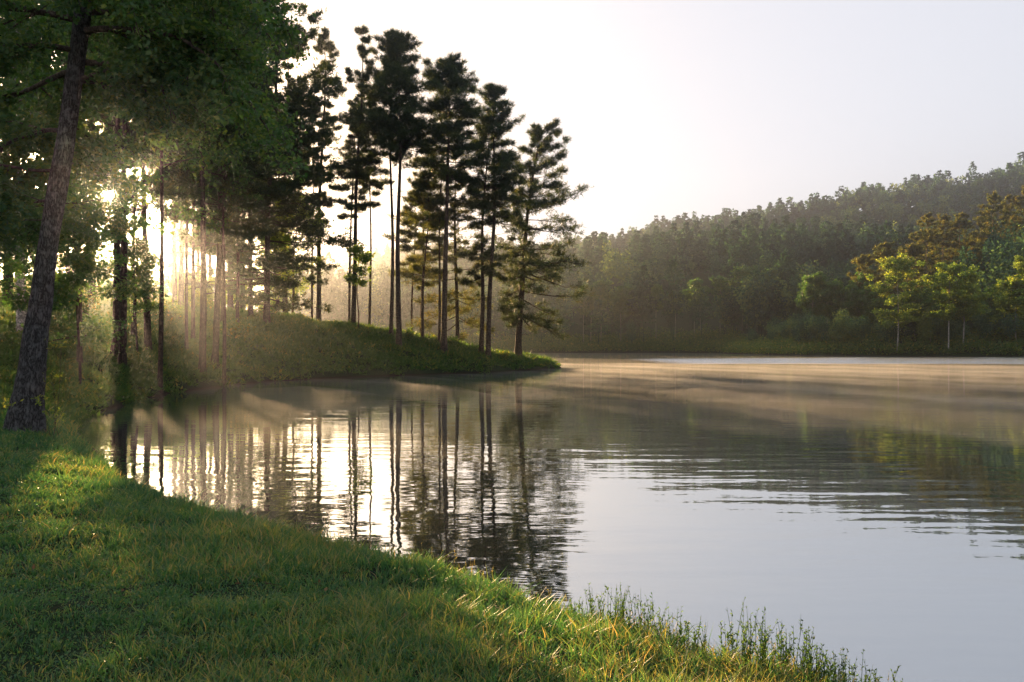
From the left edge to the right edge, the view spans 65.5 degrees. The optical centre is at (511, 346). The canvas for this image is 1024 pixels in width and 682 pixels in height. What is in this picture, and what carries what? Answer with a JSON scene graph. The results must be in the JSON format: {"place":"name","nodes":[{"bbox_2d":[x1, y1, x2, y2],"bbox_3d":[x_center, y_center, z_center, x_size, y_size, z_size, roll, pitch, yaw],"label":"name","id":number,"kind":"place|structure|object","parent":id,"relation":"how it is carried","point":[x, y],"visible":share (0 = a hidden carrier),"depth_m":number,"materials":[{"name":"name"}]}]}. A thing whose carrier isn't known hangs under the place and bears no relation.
{"place":"outdoors","nodes":[
{"label":"outdoors","id":0,"kind":"place"},
{"bbox_2d":[0,188,1023,681],"bbox_3d":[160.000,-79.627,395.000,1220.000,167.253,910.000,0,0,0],"label":"ground","id":1,"kind":"structure","parent":0,"point":[682,324],"depth_m":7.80,"materials":[{"name":"plant"}]},
{"bbox_2d":[0,5,61,303],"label":"pine tree","id":2,"kind":"object","parent":1,"relation":"on","point":[6,277],"visible":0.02,"depth_m":43.83,"materials":[{"name":"green plant"}]},
{"bbox_2d":[0,0,105,333],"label":"broadleaf tree","id":3,"kind":"object","parent":1,"relation":"on","point":[21,317],"visible":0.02,"depth_m":32.52,"materials":[{"name":"green plant"}]},
{"bbox_2d":[0,199,110,313],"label":"broadleaf tree","id":4,"kind":"object","parent":1,"relation":"on","point":[62,294],"visible":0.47,"depth_m":22.99,"materials":[{"name":"green plant"}]},
{"bbox_2d":[45,337,74,437],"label":"sapling","id":5,"kind":"object","parent":1,"relation":"on","point":[60,366],"visible":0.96,"depth_m":15.43,"materials":[{"name":"green plant"}]},
{"bbox_2d":[2,154,157,383],"bbox_3d":[-14.229,-2.224,26.037,4.663,7.772,4.392,0,0,0],"label":"broadleaf tree","id":6,"kind":"object","parent":1,"relation":"on","point":[112,234],"visible":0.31,"depth_m":26.00,"materials":[{"name":"green plant"}]},
{"bbox_2d":[64,289,106,312],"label":"shrub","id":7,"kind":"object","parent":1,"relation":"on","point":[91,301],"visible":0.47,"depth_m":45.82,"materials":[{"name":"green plant"}]},
{"bbox_2d":[0,0,176,366],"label":"broadleaf tree","id":8,"kind":"object","parent":1,"relation":"on","point":[96,332],"visible":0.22,"depth_m":29.96,"materials":[{"name":"green plant"}]},
{"bbox_2d":[0,0,218,251],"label":"broadleaf tree","id":9,"kind":"object","parent":1,"relation":"on","point":[73,212],"visible":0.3,"depth_m":21.66,"materials":[{"name":"green plant"}]},
{"bbox_2d":[20,4,198,358],"bbox_3d":[-16.956,-10.447,34.633,7.340,22.368,6.764,0,0,0],"label":"pine tree","id":10,"kind":"object","parent":1,"relation":"on","point":[116,303],"visible":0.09,"depth_m":34.22,"materials":[{"name":"green plant"}]},
{"bbox_2d":[0,276,247,308],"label":"wood beyond the crest","id":11,"kind":"object","parent":1,"relation":"on","point":[103,292],"visible":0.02,"depth_m":97.34,"materials":[{"name":"green plant"}]},
{"bbox_2d":[31,0,219,364],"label":"pine tree","id":12,"kind":"object","parent":1,"relation":"on","point":[122,354],"visible":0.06,"depth_m":33.40,"materials":[{"name":"green plant"}]},
{"bbox_2d":[104,234,170,351],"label":"broadleaf tree","id":13,"kind":"object","parent":1,"relation":"on","point":[139,248],"visible":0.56,"depth_m":38.07,"materials":[{"name":"green plant"}]},
{"bbox_2d":[85,118,192,334],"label":"pine tree","id":14,"kind":"object","parent":1,"relation":"on","point":[156,203],"visible":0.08,"depth_m":41.60,"materials":[{"name":"green plant"}]},
{"bbox_2d":[137,291,177,316],"bbox_3d":[-22.951,-2.645,51.182,2.928,2.044,2.940,0,0,42],"label":"shrub","id":15,"kind":"object","parent":1,"relation":"on","point":[166,301],"visible":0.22,"depth_m":51.23,"materials":[{"name":"green plant"}]},
{"bbox_2d":[0,0,317,432],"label":"broadleaf tree","id":16,"kind":"object","parent":1,"relation":"on","point":[201,62],"visible":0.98,"depth_m":15.86,"materials":[{"name":"green plant"}]},
{"bbox_2d":[101,0,217,351],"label":"pine tree","id":17,"kind":"object","parent":1,"relation":"on","point":[147,331],"visible":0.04,"depth_m":39.59,"materials":[{"name":"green plant"}]},
{"bbox_2d":[82,1,251,394],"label":"broadleaf tree","id":18,"kind":"object","parent":1,"relation":"on","point":[225,156],"visible":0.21,"depth_m":32.98,"materials":[{"name":"green plant"}]},
{"bbox_2d":[158,295,188,319],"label":"shrub","id":19,"kind":"object","parent":1,"relation":"on","point":[175,312],"visible":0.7,"depth_m":51.24,"materials":[{"name":"green plant"}]},
{"bbox_2d":[150,262,206,302],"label":"broadleaf tree","id":20,"kind":"object","parent":1,"relation":"on","point":[166,283],"visible":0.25,"depth_m":79.31,"materials":[{"name":"green plant"}]},
{"bbox_2d":[146,139,214,306],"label":"pine tree","id":21,"kind":"object","parent":1,"relation":"on","point":[181,278],"depth_m":61.84,"materials":[{"name":"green plant"}]},
{"bbox_2d":[165,191,197,305],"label":"pine tree","id":22,"kind":"object","parent":1,"relation":"on","point":[174,271],"visible":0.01,"depth_m":69.82,"materials":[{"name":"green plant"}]},
{"bbox_2d":[164,199,213,267],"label":"pine tree","id":23,"kind":"object","parent":1,"relation":"on","point":[167,251],"visible":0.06,"depth_m":87.18,"materials":[{"name":"green plant"}]},
{"bbox_2d":[153,118,226,338],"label":"pine tree","id":24,"kind":"object","parent":1,"relation":"on","point":[193,295],"depth_m":46.23,"materials":[{"name":"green plant"}]},
{"bbox_2d":[165,261,214,306],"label":"broadleaf tree","id":25,"kind":"object","parent":1,"relation":"on","point":[197,298],"visible":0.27,"depth_m":75.34,"materials":[{"name":"green plant"}]},
{"bbox_2d":[155,16,234,349],"bbox_3d":[-17.689,-11.058,43.823,5.700,23.136,6.279,0,0,0],"label":"pine tree","id":26,"kind":"object","parent":1,"relation":"on","point":[186,246],"visible":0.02,"depth_m":43.74,"materials":[{"name":"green plant"}]},
{"bbox_2d":[164,208,225,280],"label":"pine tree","id":27,"kind":"object","parent":1,"relation":"on","point":[169,224],"visible":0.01,"depth_m":90.99,"materials":[{"name":"green plant"}]},
{"bbox_2d":[134,1,290,373],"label":"pine tree","id":28,"kind":"object","parent":1,"relation":"on","point":[252,204],"visible":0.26,"depth_m":38.98,"materials":[{"name":"green plant"}]},
{"bbox_2d":[148,12,292,367],"bbox_3d":[-15.441,-11.152,42.139,7.819,24.840,6.768,0,0,0],"label":"pine tree","id":29,"kind":"object","parent":1,"relation":"on","point":[244,230],"visible":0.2,"depth_m":42.03,"materials":[{"name":"green plant"}]},
{"bbox_2d":[165,21,288,385],"bbox_3d":[-14.673,-7.109,39.572,6.142,19.020,6.850,0,0,-35],"label":"pine tree","id":30,"kind":"object","parent":1,"relation":"on","point":[213,227],"visible":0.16,"depth_m":39.42,"materials":[{"name":"green plant"}]},
{"bbox_2d":[169,34,303,322],"bbox_3d":[-19.233,-14.959,54.570,10.122,27.335,7.901,0,0,0],"label":"pine tree","id":31,"kind":"object","parent":1,"relation":"on","point":[254,235],"visible":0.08,"depth_m":54.34,"materials":[{"name":"green plant"}]},
{"bbox_2d":[210,266,263,308],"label":"broadleaf tree","id":32,"kind":"object","parent":1,"relation":"on","point":[234,295],"visible":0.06,"depth_m":77.50,"materials":[{"name":"green plant"}]},
{"bbox_2d":[219,317,255,339],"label":"shrub","id":33,"kind":"object","parent":1,"relation":"on","point":[233,329],"visible":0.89,"depth_m":50.11,"materials":[{"name":"green plant"}]},
{"bbox_2d":[211,149,269,308],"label":"pine tree","id":34,"kind":"object","parent":1,"relation":"on","point":[230,303],"depth_m":65.82,"materials":[{"name":"green plant"}]},
{"bbox_2d":[209,2,285,321],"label":"pine tree","id":35,"kind":"object","parent":1,"relation":"on","point":[236,257],"visible":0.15,"depth_m":55.35,"materials":[{"name":"green plant"}]},
{"bbox_2d":[164,0,364,323],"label":"pine tree","id":36,"kind":"object","parent":1,"relation":"on","point":[286,259],"visible":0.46,"depth_m":57.05,"materials":[{"name":"green plant"}]},
{"bbox_2d":[234,1,313,317],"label":"pine tree","id":37,"kind":"object","parent":1,"relation":"on","point":[250,308],"visible":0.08,"depth_m":61.09,"materials":[{"name":"green plant"}]},
{"bbox_2d":[253,109,304,312],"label":"pine tree","id":38,"kind":"object","parent":1,"relation":"on","point":[277,299],"visible":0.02,"depth_m":81.82,"materials":[{"name":"green plant"}]},
{"bbox_2d":[0,295,563,426],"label":"undergrowth","id":39,"kind":"object","parent":1,"relation":"on","point":[300,327],"visible":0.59,"depth_m":46.63,"materials":[{"name":"green plant"}]},
{"bbox_2d":[256,245,315,310],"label":"broadleaf tree","id":40,"kind":"object","parent":1,"relation":"on","point":[300,289],"visible":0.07,"depth_m":83.98,"materials":[{"name":"green plant"}]},
{"bbox_2d":[252,24,324,312],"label":"pine tree","id":41,"kind":"object","parent":1,"relation":"on","point":[288,78],"visible":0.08,"depth_m":69.83,"materials":[{"name":"green plant"}]},
{"bbox_2d":[256,196,332,313],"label":"broadleaf tree","id":42,"kind":"object","parent":1,"relation":"on","point":[288,236],"visible":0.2,"depth_m":65.67,"materials":[{"name":"green plant"}]},
{"bbox_2d":[294,95,331,317],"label":"pine tree","id":43,"kind":"object","parent":1,"relation":"on","point":[327,221],"visible":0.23,"depth_m":71.09,"materials":[{"name":"green plant"}]},
{"bbox_2d":[297,25,348,320],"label":"pine tree","id":44,"kind":"object","parent":1,"relation":"on","point":[324,44],"visible":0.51,"depth_m":71.12,"materials":[{"name":"green plant"}]},
{"bbox_2d":[327,94,370,321],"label":"pine tree","id":45,"kind":"object","parent":1,"relation":"on","point":[349,146],"visible":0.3,"depth_m":71.12,"materials":[{"name":"green plant"}]},
{"bbox_2d":[325,23,385,322],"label":"pine tree","id":46,"kind":"object","parent":1,"relation":"on","point":[346,171],"visible":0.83,"depth_m":64.05,"materials":[{"name":"green plant"}]},
{"bbox_2d":[0,437,710,661],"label":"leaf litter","id":47,"kind":"object","parent":1,"relation":"on","point":[319,581],"visible":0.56,"depth_m":5.64,"materials":[{"name":"brown plant"}]},
{"bbox_2d":[343,242,374,325],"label":"broadleaf tree","id":48,"kind":"object","parent":1,"relation":"on","point":[362,257],"visible":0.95,"depth_m":61.79,"materials":[{"name":"green plant"}]},
{"bbox_2d":[344,76,395,325],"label":"pine tree","id":49,"kind":"object","parent":1,"relation":"on","point":[383,181],"visible":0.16,"depth_m":71.44,"materials":[{"name":"green plant"}]},
{"bbox_2d":[346,53,418,334],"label":"pine tree","id":50,"kind":"object","parent":1,"relation":"on","point":[375,150],"visible":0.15,"depth_m":62.54,"materials":[{"name":"green plant"}]},
{"bbox_2d":[345,26,441,348],"bbox_3d":[-8.317,-11.852,60.218,7.266,24.580,7.674,0,0,35],"label":"pine tree","id":51,"kind":"object","parent":1,"relation":"on","point":[396,46],"visible":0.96,"depth_m":59.44,"materials":[{"name":"green plant"}]},
{"bbox_2d":[402,327,415,338],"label":"shrub","id":52,"kind":"object","parent":1,"relation":"on","point":[406,332],"visible":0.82,"depth_m":62.23,"materials":[{"name":"green plant"}]},
{"bbox_2d":[396,188,431,329],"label":"pine tree","id":53,"kind":"object","parent":1,"relation":"on","point":[405,247],"visible":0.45,"depth_m":71.12,"materials":[{"name":"green plant"}]},
{"bbox_2d":[382,154,465,332],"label":"pine tree","id":54,"kind":"object","parent":1,"relation":"on","point":[405,274],"visible":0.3,"depth_m":70.86,"materials":[{"name":"green plant"}]},
{"bbox_2d":[395,169,456,338],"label":"pine tree","id":55,"kind":"object","parent":1,"relation":"on","point":[433,223],"visible":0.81,"depth_m":63.47,"materials":[{"name":"green plant"}]},
{"bbox_2d":[410,132,467,342],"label":"pine tree","id":56,"kind":"object","parent":1,"relation":"on","point":[440,202],"visible":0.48,"depth_m":63.76,"materials":[{"name":"green plant"}]},
{"bbox_2d":[400,151,498,341],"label":"pine tree","id":57,"kind":"object","parent":1,"relation":"on","point":[457,308],"visible":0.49,"depth_m":68.36,"materials":[{"name":"green plant"}]},
{"bbox_2d":[397,51,502,353],"bbox_3d":[-4.827,-11.034,62.089,7.484,23.555,7.659,0,0,38],"label":"pine tree","id":58,"kind":"object","parent":1,"relation":"on","point":[452,79],"visible":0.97,"depth_m":60.95,"materials":[{"name":"green plant"}]},
{"bbox_2d":[451,114,512,353],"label":"pine tree","id":59,"kind":"object","parent":1,"relation":"on","point":[486,269],"visible":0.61,"depth_m":64.41,"materials":[{"name":"green plant"}]},
{"bbox_2d":[453,81,530,358],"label":"pine tree","id":60,"kind":"object","parent":1,"relation":"on","point":[503,164],"visible":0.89,"depth_m":63.44,"materials":[{"name":"green plant"}]},
{"bbox_2d":[493,117,595,355],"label":"pine tree","id":61,"kind":"object","parent":1,"relation":"on","point":[523,269],"visible":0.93,"depth_m":68.48,"materials":[{"name":"green plant"}]},
{"bbox_2d":[564,597,583,617],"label":"weed clump","id":62,"kind":"object","parent":1,"relation":"on","point":[571,605],"visible":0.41,"depth_m":5.59,"materials":[{"name":"green plant"}]},
{"bbox_2d":[571,289,594,343],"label":"broadleaf tree","id":63,"kind":"object","parent":1,"relation":"on","point":[584,311],"visible":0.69,"depth_m":256.43,"materials":[{"name":"green plant"}]},
{"bbox_2d":[582,582,629,630],"bbox_3d":[0.618,1.751,5.240,0.304,0.373,0.312,0,0,13],"label":"weed clump","id":64,"kind":"object","parent":1,"relation":"on","point":[592,612],"visible":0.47,"depth_m":5.24,"materials":[{"name":"green plant"}]},
{"bbox_2d":[605,582,668,642],"bbox_3d":[0.776,1.688,4.953,0.337,0.428,0.326,0,0,34],"label":"weed clump","id":65,"kind":"object","parent":1,"relation":"on","point":[621,613],"visible":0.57,"depth_m":4.97,"materials":[{"name":"green plant"}]},
{"bbox_2d":[263,152,1023,346],"bbox_3d":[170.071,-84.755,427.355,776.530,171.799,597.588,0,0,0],"label":"hillside forest","id":66,"kind":"object","parent":1,"relation":"on","point":[773,237],"visible":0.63,"depth_m":321.17,"materials":[{"name":"plant"}]},
{"bbox_2d":[643,606,682,646],"bbox_3d":[0.958,1.802,5.037,0.255,0.341,0.276,0,0,-39],"label":"weed clump","id":67,"kind":"object","parent":1,"relation":"on","point":[675,630],"visible":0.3,"depth_m":5.00,"materials":[{"name":"green plant"}]},
{"bbox_2d":[665,290,685,340],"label":"broadleaf tree","id":68,"kind":"object","parent":1,"relation":"on","point":[682,302],"visible":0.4,"depth_m":256.61,"materials":[{"name":"green plant"}]},
{"bbox_2d":[675,616,709,655],"bbox_3d":[1.081,1.763,4.794,0.332,0.307,0.167,0,0,-35],"label":"weed clump","id":69,"kind":"object","parent":1,"relation":"on","point":[687,640],"visible":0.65,"depth_m":4.79,"materials":[{"name":"green plant"}]},
{"bbox_2d":[682,277,707,337],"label":"broadleaf tree","id":70,"kind":"object","parent":1,"relation":"on","point":[695,284],"visible":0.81,"depth_m":258.39,"materials":[{"name":"green plant"}]},
{"bbox_2d":[707,275,732,302],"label":"broadleaf tree","id":71,"kind":"object","parent":1,"relation":"on","point":[717,282],"visible":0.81,"depth_m":256.31,"materials":[{"name":"green plant"}]},
{"bbox_2d":[418,317,1023,355],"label":"waterside brush","id":72,"kind":"object","parent":1,"relation":"on","point":[737,342],"visible":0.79,"depth_m":207.80,"materials":[{"name":"green plant"}]},
{"bbox_2d":[728,267,751,330],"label":"broadleaf tree","id":73,"kind":"object","parent":1,"relation":"on","point":[740,271],"visible":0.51,"depth_m":259.68,"materials":[{"name":"green plant"}]},
{"bbox_2d":[718,597,778,670],"bbox_3d":[1.345,1.675,4.555,0.277,0.421,0.443,0,0,0],"label":"weed clump","id":74,"kind":"object","parent":1,"relation":"on","point":[762,650],"visible":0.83,"depth_m":4.50,"materials":[{"name":"green plant"}]},
{"bbox_2d":[758,266,781,294],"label":"broadleaf tree","id":75,"kind":"object","parent":1,"relation":"on","point":[771,273],"visible":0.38,"depth_m":255.12,"materials":[{"name":"green plant"}]},
{"bbox_2d":[746,625,793,664],"bbox_3d":[1.522,1.817,4.703,0.273,0.292,0.247,0,0,0],"label":"weed clump","id":76,"kind":"object","parent":1,"relation":"on","point":[754,645],"visible":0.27,"depth_m":4.72,"materials":[{"name":"green plant"}]},
{"bbox_2d":[769,619,824,678],"bbox_3d":[1.631,1.734,4.562,0.278,0.382,0.307,0,0,0],"label":"weed clump","id":77,"kind":"object","parent":1,"relation":"on","point":[781,640],"visible":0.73,"depth_m":4.59,"materials":[{"name":"green plant"}]},
{"bbox_2d":[794,271,830,316],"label":"broadleaf tree","id":78,"kind":"object","parent":1,"relation":"on","point":[803,300],"visible":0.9,"depth_m":193.21,"materials":[{"name":"green plant"}]},
{"bbox_2d":[802,634,847,681],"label":"weed clump","id":79,"kind":"object","parent":1,"relation":"on","point":[824,671],"visible":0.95,"depth_m":4.33,"materials":[{"name":"green plant"}]},
{"bbox_2d":[806,273,846,339],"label":"broadleaf tree","id":80,"kind":"object","parent":1,"relation":"on","point":[826,310],"visible":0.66,"depth_m":191.52,"materials":[{"name":"green plant"}]},
{"bbox_2d":[828,278,864,318],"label":"broadleaf tree","id":81,"kind":"object","parent":1,"relation":"on","point":[840,290],"visible":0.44,"depth_m":189.42,"materials":[{"name":"green plant"}]},
{"bbox_2d":[830,648,878,681],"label":"weed clump","id":82,"kind":"object","parent":1,"relation":"on","point":[854,677],"visible":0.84,"depth_m":4.41,"materials":[{"name":"green plant"}]},
{"bbox_2d":[839,271,882,326],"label":"broadleaf tree","id":83,"kind":"object","parent":1,"relation":"on","point":[853,307],"visible":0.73,"depth_m":184.79,"materials":[{"name":"green plant"}]},
{"bbox_2d":[846,253,884,297],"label":"pine tree","id":84,"kind":"object","parent":1,"relation":"on","point":[866,260],"visible":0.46,"depth_m":189.18,"materials":[{"name":"plant"}]},
{"bbox_2d":[857,291,901,328],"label":"broadleaf tree","id":85,"kind":"object","parent":1,"relation":"on","point":[877,303],"visible":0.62,"depth_m":180.68,"materials":[{"name":"green plant"}]},
{"bbox_2d":[865,665,902,681],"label":"weed clump","id":86,"kind":"object","parent":1,"relation":"on","point":[894,680],"visible":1,"depth_m":4.20,"materials":[{"name":"green plant"}]},
{"bbox_2d":[871,241,905,298],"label":"pine tree","id":87,"kind":"object","parent":1,"relation":"on","point":[886,249],"visible":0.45,"depth_m":195.01,"materials":[{"name":"plant"}]},
{"bbox_2d":[864,252,926,350],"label":"broadleaf tree","id":88,"kind":"object","parent":1,"relation":"on","point":[898,266],"visible":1,"depth_m":164.45,"materials":[{"name":"green plant"}]},
{"bbox_2d":[889,242,930,293],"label":"pine tree","id":89,"kind":"object","parent":1,"relation":"on","point":[913,250],"visible":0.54,"depth_m":198.95,"materials":[{"name":"plant"}]},
{"bbox_2d":[889,282,935,340],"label":"broadleaf tree","id":90,"kind":"object","parent":1,"relation":"on","point":[925,299],"visible":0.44,"depth_m":171.52,"materials":[{"name":"green plant"}]},
{"bbox_2d":[911,305,951,341],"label":"broadleaf tree","id":91,"kind":"object","parent":1,"relation":"on","point":[935,309],"visible":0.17,"depth_m":169.73,"materials":[{"name":"green plant"}]},
{"bbox_2d":[909,212,956,291],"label":"pine tree","id":92,"kind":"object","parent":1,"relation":"on","point":[933,238],"visible":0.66,"depth_m":203.67,"materials":[{"name":"plant"}]},
{"bbox_2d":[927,213,963,290],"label":"pine tree","id":93,"kind":"object","parent":1,"relation":"on","point":[944,218],"visible":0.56,"depth_m":211.13,"materials":[{"name":"plant"}]},
{"bbox_2d":[917,262,979,353],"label":"broadleaf tree","id":94,"kind":"object","parent":1,"relation":"on","point":[940,278],"visible":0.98,"depth_m":158.88,"materials":[{"name":"green plant"}]},
{"bbox_2d":[938,212,975,262],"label":"pine tree","id":95,"kind":"object","parent":1,"relation":"on","point":[963,224],"visible":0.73,"depth_m":212.00,"materials":[{"name":"plant"}]},
{"bbox_2d":[936,264,989,342],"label":"broadleaf tree","id":96,"kind":"object","parent":1,"relation":"on","point":[969,309],"visible":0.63,"depth_m":158.84,"materials":[{"name":"green plant"}]},
{"bbox_2d":[960,246,988,288],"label":"pine tree","id":97,"kind":"object","parent":1,"relation":"on","point":[978,252],"visible":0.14,"depth_m":195.11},
{"bbox_2d":[965,215,997,249],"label":"pine tree","id":98,"kind":"object","parent":1,"relation":"on","point":[978,222],"visible":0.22,"depth_m":223.47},
{"bbox_2d":[973,283,1014,323],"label":"broadleaf tree","id":99,"kind":"object","parent":1,"relation":"on","point":[989,302],"visible":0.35,"depth_m":173.46,"materials":[{"name":"green plant"}]},
{"bbox_2d":[967,191,1021,252],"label":"pine tree","id":100,"kind":"object","parent":1,"relation":"on","point":[988,211],"visible":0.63,"depth_m":207.33,"materials":[{"name":"plant"}]},
{"bbox_2d":[983,274,1023,339],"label":"broadleaf tree","id":101,"kind":"object","parent":1,"relation":"on","point":[1014,289],"visible":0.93,"depth_m":161.39,"materials":[{"name":"green plant"}]},
{"bbox_2d":[990,194,1023,242],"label":"pine tree","id":102,"kind":"object","parent":1,"relation":"on","point":[1009,206],"visible":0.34,"depth_m":217.01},
{"bbox_2d":[993,255,1023,320],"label":"broadleaf tree","id":103,"kind":"object","parent":1,"relation":"on","point":[1020,266],"visible":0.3,"depth_m":164.08,"materials":[{"name":"green plant"}]},
{"bbox_2d":[1004,185,1023,243],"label":"pine tree","id":104,"kind":"object","parent":1,"relation":"on","point":[1015,219],"visible":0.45,"depth_m":211.96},
{"bbox_2d":[0,0,1023,309],"label":"sky","id":105,"kind":"structure","parent":0,"point":[669,108],"materials":[{"name":"white"}]},
{"bbox_2d":[77,353,1023,681],"bbox_3d":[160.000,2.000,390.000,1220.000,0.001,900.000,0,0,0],"label":"water","id":106,"kind":"structure","parent":0,"point":[873,507],"depth_m":11.96,"materials":[{"name":"liquid"}]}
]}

